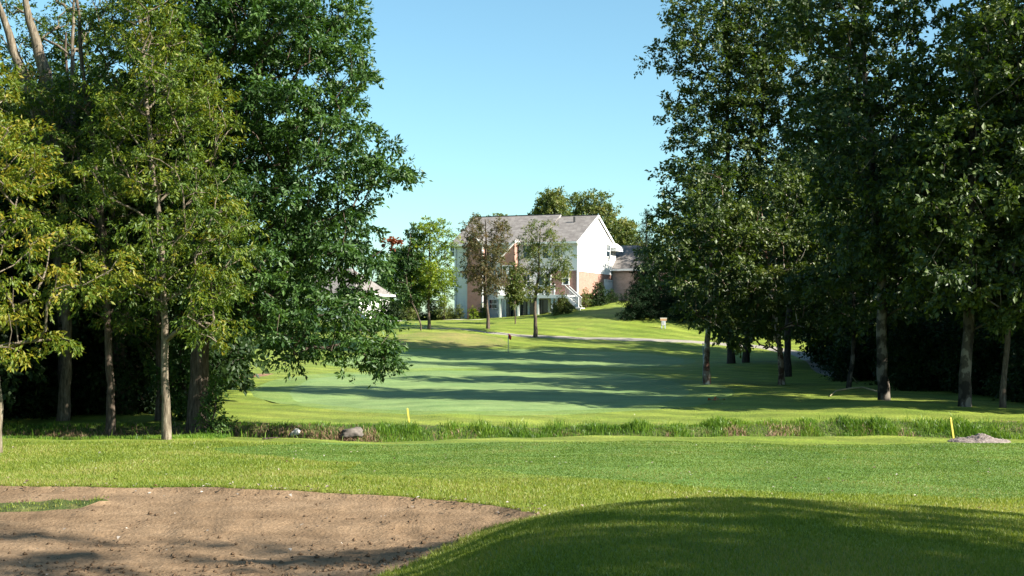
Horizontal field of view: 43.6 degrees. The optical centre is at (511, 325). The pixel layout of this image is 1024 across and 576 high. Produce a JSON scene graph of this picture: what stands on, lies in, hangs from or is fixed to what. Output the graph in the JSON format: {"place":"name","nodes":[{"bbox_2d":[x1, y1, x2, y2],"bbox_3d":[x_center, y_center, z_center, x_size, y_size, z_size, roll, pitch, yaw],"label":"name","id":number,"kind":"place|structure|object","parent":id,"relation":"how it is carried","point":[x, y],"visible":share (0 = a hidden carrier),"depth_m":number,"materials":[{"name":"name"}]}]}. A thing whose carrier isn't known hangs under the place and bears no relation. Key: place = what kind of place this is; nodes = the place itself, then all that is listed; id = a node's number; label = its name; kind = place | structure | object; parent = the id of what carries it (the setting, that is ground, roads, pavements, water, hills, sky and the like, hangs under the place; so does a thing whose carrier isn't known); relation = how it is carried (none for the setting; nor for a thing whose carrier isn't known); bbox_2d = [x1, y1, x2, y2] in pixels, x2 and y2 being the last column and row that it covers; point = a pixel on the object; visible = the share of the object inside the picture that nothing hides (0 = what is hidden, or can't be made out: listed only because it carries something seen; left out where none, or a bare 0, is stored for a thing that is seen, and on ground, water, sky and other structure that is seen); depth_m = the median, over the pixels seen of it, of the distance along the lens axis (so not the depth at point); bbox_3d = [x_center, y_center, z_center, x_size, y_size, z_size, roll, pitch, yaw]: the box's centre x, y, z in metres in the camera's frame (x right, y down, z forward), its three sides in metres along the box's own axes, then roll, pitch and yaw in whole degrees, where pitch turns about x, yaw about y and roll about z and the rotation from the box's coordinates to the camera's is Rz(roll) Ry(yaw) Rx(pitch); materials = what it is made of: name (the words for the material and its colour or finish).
{"place":"outdoors","nodes":[
{"label":"outdoors","id":0,"kind":"place"},
{"bbox_2d":[0,439,1023,575],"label":"rough grass","id":1,"kind":"structure","parent":0,"point":[468,552],"depth_m":11.63,"materials":[{"name":"green plant"}]},
{"bbox_2d":[0,300,1023,575],"bbox_3d":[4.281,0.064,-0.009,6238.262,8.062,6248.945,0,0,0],"label":"ground","id":2,"kind":"structure","parent":0,"point":[806,390],"depth_m":45.99,"materials":[{"name":"green plant"}]},
{"bbox_2d":[0,26,22,248],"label":"woodland tree","id":3,"kind":"object","parent":2,"relation":"on","point":[2,53],"depth_m":55.82,"materials":[{"name":"green plant"}]},
{"bbox_2d":[0,272,36,413],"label":"understory bush","id":4,"kind":"object","parent":2,"relation":"on","point":[12,338],"visible":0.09,"depth_m":44.87,"materials":[{"name":"green plant"}]},
{"bbox_2d":[0,226,50,411],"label":"woodland tree","id":5,"kind":"object","parent":2,"relation":"on","point":[8,395],"visible":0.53,"depth_m":40.77,"materials":[{"name":"green plant"}]},
{"bbox_2d":[0,91,53,304],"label":"woodland tree","id":6,"kind":"object","parent":2,"relation":"on","point":[8,271],"visible":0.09,"depth_m":47.32,"materials":[{"name":"green plant"}]},
{"bbox_2d":[0,269,78,419],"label":"understory bush","id":7,"kind":"object","parent":2,"relation":"on","point":[31,405],"visible":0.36,"depth_m":44.77,"materials":[{"name":"green plant"}]},
{"bbox_2d":[11,44,78,81],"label":"woodland tree","id":8,"kind":"object","parent":2,"relation":"on","point":[50,65],"depth_m":68.03,"materials":[{"name":"green plant"}]},
{"bbox_2d":[8,276,94,413],"bbox_3d":[-17.015,1.183,47.138,5.754,6.173,5.188,0,0,-15],"label":"understory bush","id":9,"kind":"object","parent":2,"relation":"on","point":[48,358],"visible":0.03,"depth_m":45.96,"materials":[{"name":"green plant"}]},
{"bbox_2d":[0,65,107,361],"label":"woodland tree","id":10,"kind":"object","parent":2,"relation":"on","point":[60,70],"depth_m":50.83,"materials":[{"name":"green plant"}]},
{"bbox_2d":[0,0,115,420],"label":"leaning tree","id":11,"kind":"object","parent":2,"relation":"on","point":[36,40],"visible":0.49,"depth_m":42.81,"materials":[{"name":"green plant"}]},
{"bbox_2d":[0,32,143,406],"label":"woodland tree","id":12,"kind":"object","parent":2,"relation":"on","point":[6,210],"visible":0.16,"depth_m":43.84,"materials":[{"name":"green plant"}]},
{"bbox_2d":[0,49,146,452],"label":"ash tree","id":13,"kind":"object","parent":2,"relation":"on","point":[8,182],"visible":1,"depth_m":28.44,"materials":[{"name":"green plant"}]},
{"bbox_2d":[15,281,150,416],"bbox_3d":[-15.360,1.266,46.554,4.963,5.904,5.504,0,0,-7],"label":"understory bush","id":14,"kind":"object","parent":2,"relation":"on","point":[51,400],"visible":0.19,"depth_m":45.33,"materials":[{"name":"green plant"}]},
{"bbox_2d":[2,432,230,440],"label":"wood edge grass","id":15,"kind":"structure","parent":2,"relation":"on","point":[208,436],"depth_m":35.78,"materials":[{"name":"green plant"}]},
{"bbox_2d":[14,45,222,413],"bbox_3d":[-14.023,-3.517,46.295,7.737,13.760,7.260,0,0,0],"label":"woodland tree","id":16,"kind":"object","parent":2,"relation":"on","point":[123,353],"visible":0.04,"depth_m":45.17,"materials":[{"name":"green plant"}]},
{"bbox_2d":[0,14,258,397],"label":"woodland tree","id":17,"kind":"object","parent":2,"relation":"on","point":[57,58],"visible":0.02,"depth_m":54.86,"materials":[{"name":"green plant"}]},
{"bbox_2d":[87,294,217,415],"bbox_3d":[-13.097,1.349,45.867,5.004,5.368,4.512,0,0,0],"label":"understory bush","id":18,"kind":"object","parent":2,"relation":"on","point":[130,376],"visible":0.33,"depth_m":44.74,"materials":[{"name":"green plant"}]},
{"bbox_2d":[49,65,261,420],"bbox_3d":[-12.047,-3.132,43.105,6.952,13.037,7.279,0,0,0],"label":"woodland tree","id":19,"kind":"object","parent":2,"relation":"on","point":[156,348],"visible":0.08,"depth_m":42.00,"materials":[{"name":"green plant"}]},
{"bbox_2d":[53,47,270,395],"bbox_3d":[-14.627,-3.778,51.818,10.686,15.146,8.764,0,0,-36],"label":"woodland tree","id":20,"kind":"object","parent":2,"relation":"on","point":[238,365],"visible":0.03,"depth_m":51.33,"materials":[{"name":"green plant"}]},
{"bbox_2d":[71,0,270,439],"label":"ash tree","id":21,"kind":"object","parent":2,"relation":"on","point":[164,267],"visible":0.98,"depth_m":34.43,"materials":[{"name":"green plant"}]},
{"bbox_2d":[143,313,229,420],"bbox_3d":[-10.652,1.610,41.998,2.855,4.122,2.361,0,0,-35],"label":"understory bush","id":22,"kind":"object","parent":2,"relation":"on","point":[180,388],"visible":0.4,"depth_m":41.67,"materials":[{"name":"green plant"}]},
{"bbox_2d":[180,313,246,392],"bbox_3d":[-14.587,0.702,56.138,5.865,6.978,6.505,0,0,-37],"label":"understory bush","id":23,"kind":"object","parent":2,"relation":"on","point":[229,355],"visible":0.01,"depth_m":56.08,"materials":[{"name":"green plant"}]},
{"bbox_2d":[210,307,258,388],"bbox_3d":[-15.714,0.372,61.813,7.506,8.051,6.768,0,0,38],"label":"understory bush","id":24,"kind":"object","parent":2,"relation":"on","point":[240,373],"depth_m":60.96,"materials":[{"name":"green plant"}]},
{"bbox_2d":[234,247,269,364],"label":"woodland tree","id":25,"kind":"object","parent":2,"relation":"on","point":[251,342],"depth_m":75.54,"materials":[{"name":"green plant"}]},
{"bbox_2d":[0,486,537,575],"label":"bunker","id":26,"kind":"object","parent":2,"relation":"on","point":[234,517],"visible":0.88,"depth_m":16.57},
{"bbox_2d":[0,498,107,511],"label":"grass island","id":27,"kind":"structure","parent":26,"relation":"on","point":[64,505],"depth_m":17.92,"materials":[{"name":"green plant"}]},
{"bbox_2d":[0,493,521,575],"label":"dirt clods","id":28,"kind":"object","parent":26,"relation":"on","point":[233,553],"visible":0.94,"depth_m":14.32,"materials":[{"name":"soil"}]},
{"bbox_2d":[0,480,551,575],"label":"bunker lip grass","id":29,"kind":"structure","parent":2,"relation":"on","point":[413,495],"depth_m":18.26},
{"bbox_2d":[289,268,395,318],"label":"house","id":30,"kind":"structure","parent":2,"relation":"on","point":[381,291],"depth_m":154.05,"materials":[{"name":"grey"}]},
{"bbox_2d":[370,298,391,319],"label":"garden shrub","id":31,"kind":"object","parent":2,"relation":"on","point":[385,307],"visible":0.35,"depth_m":136.75,"materials":[{"name":"green plant"}]},
{"bbox_2d":[385,299,403,319],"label":"garden shrub","id":32,"kind":"object","parent":2,"relation":"on","point":[395,312],"visible":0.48,"depth_m":135.64,"materials":[{"name":"green plant"}]},
{"bbox_2d":[381,222,429,329],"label":"young tree","id":33,"kind":"object","parent":2,"relation":"on","point":[406,294],"visible":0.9,"depth_m":112.87,"materials":[{"name":"green plant"}]},
{"bbox_2d":[372,245,440,312],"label":"background tree","id":34,"kind":"object","parent":2,"relation":"on","point":[378,281],"visible":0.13,"depth_m":173.41,"materials":[{"name":"green plant"}]},
{"bbox_2d":[398,301,419,320],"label":"garden shrub","id":35,"kind":"object","parent":2,"relation":"on","point":[410,314],"visible":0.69,"depth_m":133.63,"materials":[{"name":"green plant"}]},
{"bbox_2d":[406,305,425,320],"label":"garden shrub","id":36,"kind":"object","parent":2,"relation":"on","point":[420,315],"visible":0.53,"depth_m":134.61,"materials":[{"name":"green plant"}]},
{"bbox_2d":[397,215,462,328],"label":"young tree","id":37,"kind":"object","parent":2,"relation":"on","point":[434,269],"visible":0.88,"depth_m":113.63,"materials":[{"name":"green plant"}]},
{"bbox_2d":[422,299,440,319],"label":"garden shrub","id":38,"kind":"object","parent":2,"relation":"on","point":[433,305],"visible":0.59,"depth_m":134.68,"materials":[{"name":"green plant"}]},
{"bbox_2d":[430,297,453,319],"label":"garden shrub","id":39,"kind":"object","parent":2,"relation":"on","point":[441,312],"visible":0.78,"depth_m":133.90,"materials":[{"name":"green plant"}]},
{"bbox_2d":[389,332,507,348],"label":"dry slope","id":40,"kind":"structure","parent":2,"relation":"on","point":[445,340],"depth_m":106.60,"materials":[{"name":"plant"}]},
{"bbox_2d":[446,304,454,319],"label":"garden shrub","id":41,"kind":"object","parent":2,"relation":"on","point":[451,309],"visible":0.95,"depth_m":134.24,"materials":[{"name":"green plant"}]},
{"bbox_2d":[453,304,464,318],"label":"garden shrub","id":42,"kind":"object","parent":2,"relation":"on","point":[458,311],"visible":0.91,"depth_m":133.99,"materials":[{"name":"green plant"}]},
{"bbox_2d":[467,305,484,319],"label":"garden shrub","id":43,"kind":"object","parent":2,"relation":"on","point":[474,314],"visible":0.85,"depth_m":132.91,"materials":[{"name":"green plant"}]},
{"bbox_2d":[478,303,486,318],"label":"garden shrub","id":44,"kind":"object","parent":2,"relation":"on","point":[483,309],"visible":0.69,"depth_m":133.29,"materials":[{"name":"green plant"}]},
{"bbox_2d":[456,212,513,328],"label":"young tree","id":45,"kind":"object","parent":2,"relation":"on","point":[483,258],"visible":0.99,"depth_m":115.84,"materials":[{"name":"green plant"}]},
{"bbox_2d":[290,370,688,410],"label":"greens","id":46,"kind":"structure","parent":2,"relation":"on","point":[502,390],"depth_m":58.53,"materials":[{"name":"green plant"}]},
{"bbox_2d":[251,369,733,415],"bbox_3d":[-1.270,2.975,63.620,23.123,0.371,38.649,0,0,0],"label":"collar","id":47,"kind":"object","parent":2,"relation":"on","point":[277,391],"visible":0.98,"depth_m":53.74,"materials":[{"name":"green plant"}]},
{"bbox_2d":[642,156,773,383],"bbox_3d":[9.771,-2.528,63.320,6.501,11.506,6.956,0,0,0],"label":"sycamore tree","id":48,"kind":"object","parent":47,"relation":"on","point":[711,212],"visible":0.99,"depth_m":62.79,"materials":[{"name":"green plant"}]},
{"bbox_2d":[322,348,695,370],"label":"collar","id":49,"kind":"object","parent":2,"relation":"on","point":[688,361],"visible":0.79,"depth_m":94.60,"materials":[{"name":"green plant"}]},
{"bbox_2d":[340,350,683,367],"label":"putting green","id":50,"kind":"object","parent":2,"relation":"on","point":[506,359],"visible":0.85,"depth_m":93.06,"materials":[{"name":"green plant"}]},
{"bbox_2d":[504,268,527,323],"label":"tree","id":51,"kind":"object","parent":2,"relation":"on","point":[514,295],"visible":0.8,"depth_m":120.65,"materials":[{"name":"green plant"}]},
{"bbox_2d":[500,219,577,336],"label":"young tree","id":52,"kind":"object","parent":2,"relation":"on","point":[538,270],"visible":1,"depth_m":110.81,"materials":[{"name":"green plant"}]},
{"bbox_2d":[528,186,573,215],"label":"background tree","id":53,"kind":"object","parent":2,"relation":"on","point":[552,201],"visible":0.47,"depth_m":170.15,"materials":[{"name":"green plant"}]},
{"bbox_2d":[549,300,560,315],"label":"garden shrub","id":54,"kind":"object","parent":2,"relation":"on","point":[554,312],"visible":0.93,"depth_m":126.98,"materials":[{"name":"green plant"}]},
{"bbox_2d":[448,214,671,318],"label":"house","id":55,"kind":"structure","parent":2,"relation":"on","point":[604,259],"depth_m":135.78,"materials":[{"name":"paint"}]},
{"bbox_2d":[488,299,497,308],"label":"window","id":56,"kind":"structure","parent":55,"relation":"in","point":[492,303],"depth_m":135.49,"materials":[{"name":"white glass"}]},
{"bbox_2d":[507,300,514,316],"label":"basement door","id":57,"kind":"structure","parent":55,"relation":"in","point":[510,312],"depth_m":134.80,"materials":[{"name":"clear glass"}]},
{"bbox_2d":[520,300,532,315],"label":"basement door","id":58,"kind":"structure","parent":55,"relation":"in","point":[523,307],"depth_m":134.14,"materials":[{"name":"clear glass"}]},
{"bbox_2d":[536,300,547,313],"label":"basement door","id":59,"kind":"structure","parent":55,"relation":"in","point":[543,303],"depth_m":133.39,"materials":[{"name":"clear glass"}]},
{"bbox_2d":[538,273,550,294],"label":"patio door","id":60,"kind":"structure","parent":55,"relation":"in","point":[541,282],"depth_m":133.42,"materials":[{"name":"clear glass"}]},
{"bbox_2d":[605,244,610,257],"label":"window","id":61,"kind":"structure","parent":55,"relation":"in","point":[607,245],"depth_m":141.46,"materials":[{"name":"white glass"}]},
{"bbox_2d":[604,279,612,295],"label":"side garage door","id":62,"kind":"structure","parent":55,"relation":"in","point":[608,284],"depth_m":141.51,"materials":[{"name":"white paint"}]},
{"bbox_2d":[553,291,575,314],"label":"garden shrub","id":63,"kind":"object","parent":2,"relation":"on","point":[564,306],"visible":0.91,"depth_m":127.27,"materials":[{"name":"green plant"}]},
{"bbox_2d":[579,287,592,307],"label":"garden shrub","id":64,"kind":"object","parent":2,"relation":"on","point":[584,299],"visible":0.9,"depth_m":130.23,"materials":[{"name":"green plant"}]},
{"bbox_2d":[563,188,630,239],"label":"background tree","id":65,"kind":"object","parent":2,"relation":"on","point":[582,204],"visible":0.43,"depth_m":174.39,"materials":[{"name":"green plant"}]},
{"bbox_2d":[584,281,610,306],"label":"garden shrub","id":66,"kind":"object","parent":2,"relation":"on","point":[596,299],"visible":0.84,"depth_m":131.04,"materials":[{"name":"green plant"}]},
{"bbox_2d":[607,288,618,302],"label":"garden shrub","id":67,"kind":"object","parent":2,"relation":"on","point":[612,299],"visible":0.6,"depth_m":133.77,"materials":[{"name":"green plant"}]},
{"bbox_2d":[214,440,1023,498],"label":"fairway","id":68,"kind":"structure","parent":2,"relation":"on","point":[762,484],"depth_m":25.12,"materials":[{"name":"green plant"}]},
{"bbox_2d":[609,216,647,246],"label":"background tree","id":69,"kind":"object","parent":2,"relation":"on","point":[624,234],"visible":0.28,"depth_m":168.11,"materials":[{"name":"green plant"}]},
{"bbox_2d":[614,285,657,321],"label":"dark bush","id":70,"kind":"object","parent":2,"relation":"on","point":[634,305],"visible":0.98,"depth_m":120.39,"materials":[{"name":"green plant"}]},
{"bbox_2d":[624,209,668,319],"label":"conifer tree","id":71,"kind":"object","parent":2,"relation":"on","point":[656,293],"visible":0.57,"depth_m":121.45,"materials":[{"name":"green plant"}]},
{"bbox_2d":[622,282,674,313],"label":"dark bush","id":72,"kind":"object","parent":2,"relation":"on","point":[666,304],"visible":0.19,"depth_m":123.09,"materials":[{"name":"green plant"}]},
{"bbox_2d":[664,274,716,323],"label":"dark bush","id":73,"kind":"object","parent":2,"relation":"on","point":[694,307],"visible":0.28,"depth_m":121.10,"materials":[{"name":"green plant"}]},
{"bbox_2d":[652,211,735,305],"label":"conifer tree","id":74,"kind":"object","parent":2,"relation":"on","point":[667,290],"visible":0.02,"depth_m":136.05,"materials":[{"name":"green plant"}]},
{"bbox_2d":[680,142,734,265],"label":"woodland tree","id":75,"kind":"object","parent":2,"relation":"on","point":[694,150],"depth_m":141.55,"materials":[{"name":"green plant"}]},
{"bbox_2d":[633,0,802,363],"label":"cottonwood tree","id":76,"kind":"object","parent":2,"relation":"on","point":[720,145],"visible":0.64,"depth_m":87.77,"materials":[{"name":"green plant"}]},
{"bbox_2d":[722,157,767,299],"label":"woodland tree","id":77,"kind":"object","parent":2,"relation":"on","point":[750,190],"depth_m":134.11,"materials":[{"name":"green plant"}]},
{"bbox_2d":[687,0,863,362],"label":"cottonwood tree","id":78,"kind":"object","parent":2,"relation":"on","point":[794,84],"visible":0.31,"depth_m":87.98,"materials":[{"name":"green plant"}]},
{"bbox_2d":[753,125,805,340],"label":"woodland tree","id":79,"kind":"object","parent":2,"relation":"on","point":[782,335],"visible":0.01,"depth_m":116.53,"materials":[{"name":"green plant"}]},
{"bbox_2d":[704,157,861,384],"bbox_3d":[13.887,-2.652,64.477,8.552,12.021,6.472,0,0,0],"label":"sycamore tree","id":80,"kind":"object","parent":2,"relation":"on","point":[791,249],"visible":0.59,"depth_m":63.89,"materials":[{"name":"green plant"}]},
{"bbox_2d":[792,328,835,361],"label":"understory bush","id":81,"kind":"object","parent":2,"relation":"on","point":[810,351],"visible":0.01,"depth_m":91.27,"materials":[{"name":"green plant"}]},
{"bbox_2d":[758,141,882,376],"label":"cottonwood tree","id":82,"kind":"object","parent":2,"relation":"on","point":[787,360],"visible":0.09,"depth_m":73.35,"materials":[{"name":"green plant"}]},
{"bbox_2d":[764,20,887,329],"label":"woodland tree","id":83,"kind":"object","parent":2,"relation":"on","point":[824,75],"visible":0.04,"depth_m":85.49,"materials":[{"name":"green plant"}]},
{"bbox_2d":[795,263,871,370],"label":"understory bush","id":84,"kind":"object","parent":2,"relation":"on","point":[822,357],"visible":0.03,"depth_m":81.70,"materials":[{"name":"green plant"}]},
{"bbox_2d":[778,192,923,387],"bbox_3d":[15.453,-1.473,57.329,6.235,9.230,5.683,0,0,27],"label":"sycamore tree","id":85,"kind":"object","parent":2,"relation":"on","point":[836,292],"visible":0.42,"depth_m":56.84,"materials":[{"name":"green plant"}]},
{"bbox_2d":[812,75,920,358],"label":"woodland tree","id":86,"kind":"object","parent":2,"relation":"on","point":[889,132],"depth_m":91.42,"materials":[{"name":"green plant"}]},
{"bbox_2d":[758,0,982,399],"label":"sycamore tree","id":87,"kind":"object","parent":2,"relation":"on","point":[868,115],"visible":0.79,"depth_m":48.40,"materials":[{"name":"green plant"}]},
{"bbox_2d":[864,261,985,384],"bbox_3d":[20.775,0.459,62.158,6.316,7.514,7.005,0,0,-42],"label":"understory bush","id":88,"kind":"object","parent":2,"relation":"on","point":[895,360],"visible":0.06,"depth_m":62.38,"materials":[{"name":"green plant"}]},
{"bbox_2d":[860,21,1006,315],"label":"woodland tree","id":89,"kind":"object","parent":2,"relation":"on","point":[940,68],"visible":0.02,"depth_m":73.78,"materials":[{"name":"green plant"}]},
{"bbox_2d":[859,0,1023,406],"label":"sycamore tree","id":90,"kind":"object","parent":2,"relation":"on","point":[993,13],"visible":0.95,"depth_m":44.77,"materials":[{"name":"green plant"}]},
{"bbox_2d":[924,0,1021,263],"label":"woodland tree","id":91,"kind":"object","parent":2,"relation":"on","point":[955,77],"visible":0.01,"depth_m":71.72,"materials":[{"name":"green plant"}]},
{"bbox_2d":[948,433,1010,442],"bbox_3d":[12.647,3.060,34.663,1.700,0.299,1.400,0,0,0],"label":"gravel heap","id":92,"kind":"object","parent":2,"relation":"on","point":[980,438],"visible":0.84,"depth_m":34.32,"materials":[{"name":"grey gravel"}]},
{"bbox_2d":[948,30,1023,407],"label":"cottonwood tree","id":93,"kind":"object","parent":2,"relation":"on","point":[1018,227],"visible":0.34,"depth_m":45.30,"materials":[{"name":"green plant"}]},
{"bbox_2d":[1,387,1022,574],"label":"fallen leaves","id":94,"kind":"object","parent":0,"point":[363,564],"depth_m":18.98,"materials":[{"name":"brown plant"}]},
{"bbox_2d":[0,0,1023,312],"label":"sky","id":95,"kind":"structure","parent":0,"point":[500,103],"materials":[{"name":"blue"}]},
{"bbox_2d":[2,412,1023,441],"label":"creek bank","id":96,"kind":"structure","parent":0,"point":[314,429],"depth_m":40.11,"materials":[{"name":"green plant"}]},
{"bbox_2d":[0,0,161,436],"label":"ash tree","id":97,"kind":"object","parent":96,"relation":"on","point":[104,237],"visible":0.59,"depth_m":39.22,"materials":[{"name":"green plant"}]},
{"bbox_2d":[192,374,238,435],"bbox_3d":[-8.989,2.913,38.435,1.390,2.930,1.550,0,0,-37],"label":"understory bush","id":98,"kind":"object","parent":96,"relation":"on","point":[215,399],"visible":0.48,"depth_m":38.29,"materials":[{"name":"green plant"}]},
{"bbox_2d":[121,0,432,433],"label":"oak tree","id":99,"kind":"object","parent":96,"relation":"on","point":[288,150],"visible":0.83,"depth_m":37.65,"materials":[{"name":"green plant"}]},
{"bbox_2d":[340,427,363,438],"bbox_3d":[-4.927,3.332,39.454,0.741,0.415,0.506,0,0,0],"label":"boulder","id":100,"kind":"object","parent":96,"relation":"on","point":[354,432],"visible":1,"depth_m":39.26,"materials":[{"name":"grey stone"}]},
{"bbox_2d":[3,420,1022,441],"bbox_3d":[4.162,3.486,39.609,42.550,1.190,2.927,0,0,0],"label":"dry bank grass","id":101,"kind":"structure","parent":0,"point":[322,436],"depth_m":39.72,"materials":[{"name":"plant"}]},
{"bbox_2d":[423,327,874,380],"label":"cart path","id":102,"kind":"structure","parent":0,"point":[808,361],"depth_m":110.35,"materials":[{"name":"concrete"}]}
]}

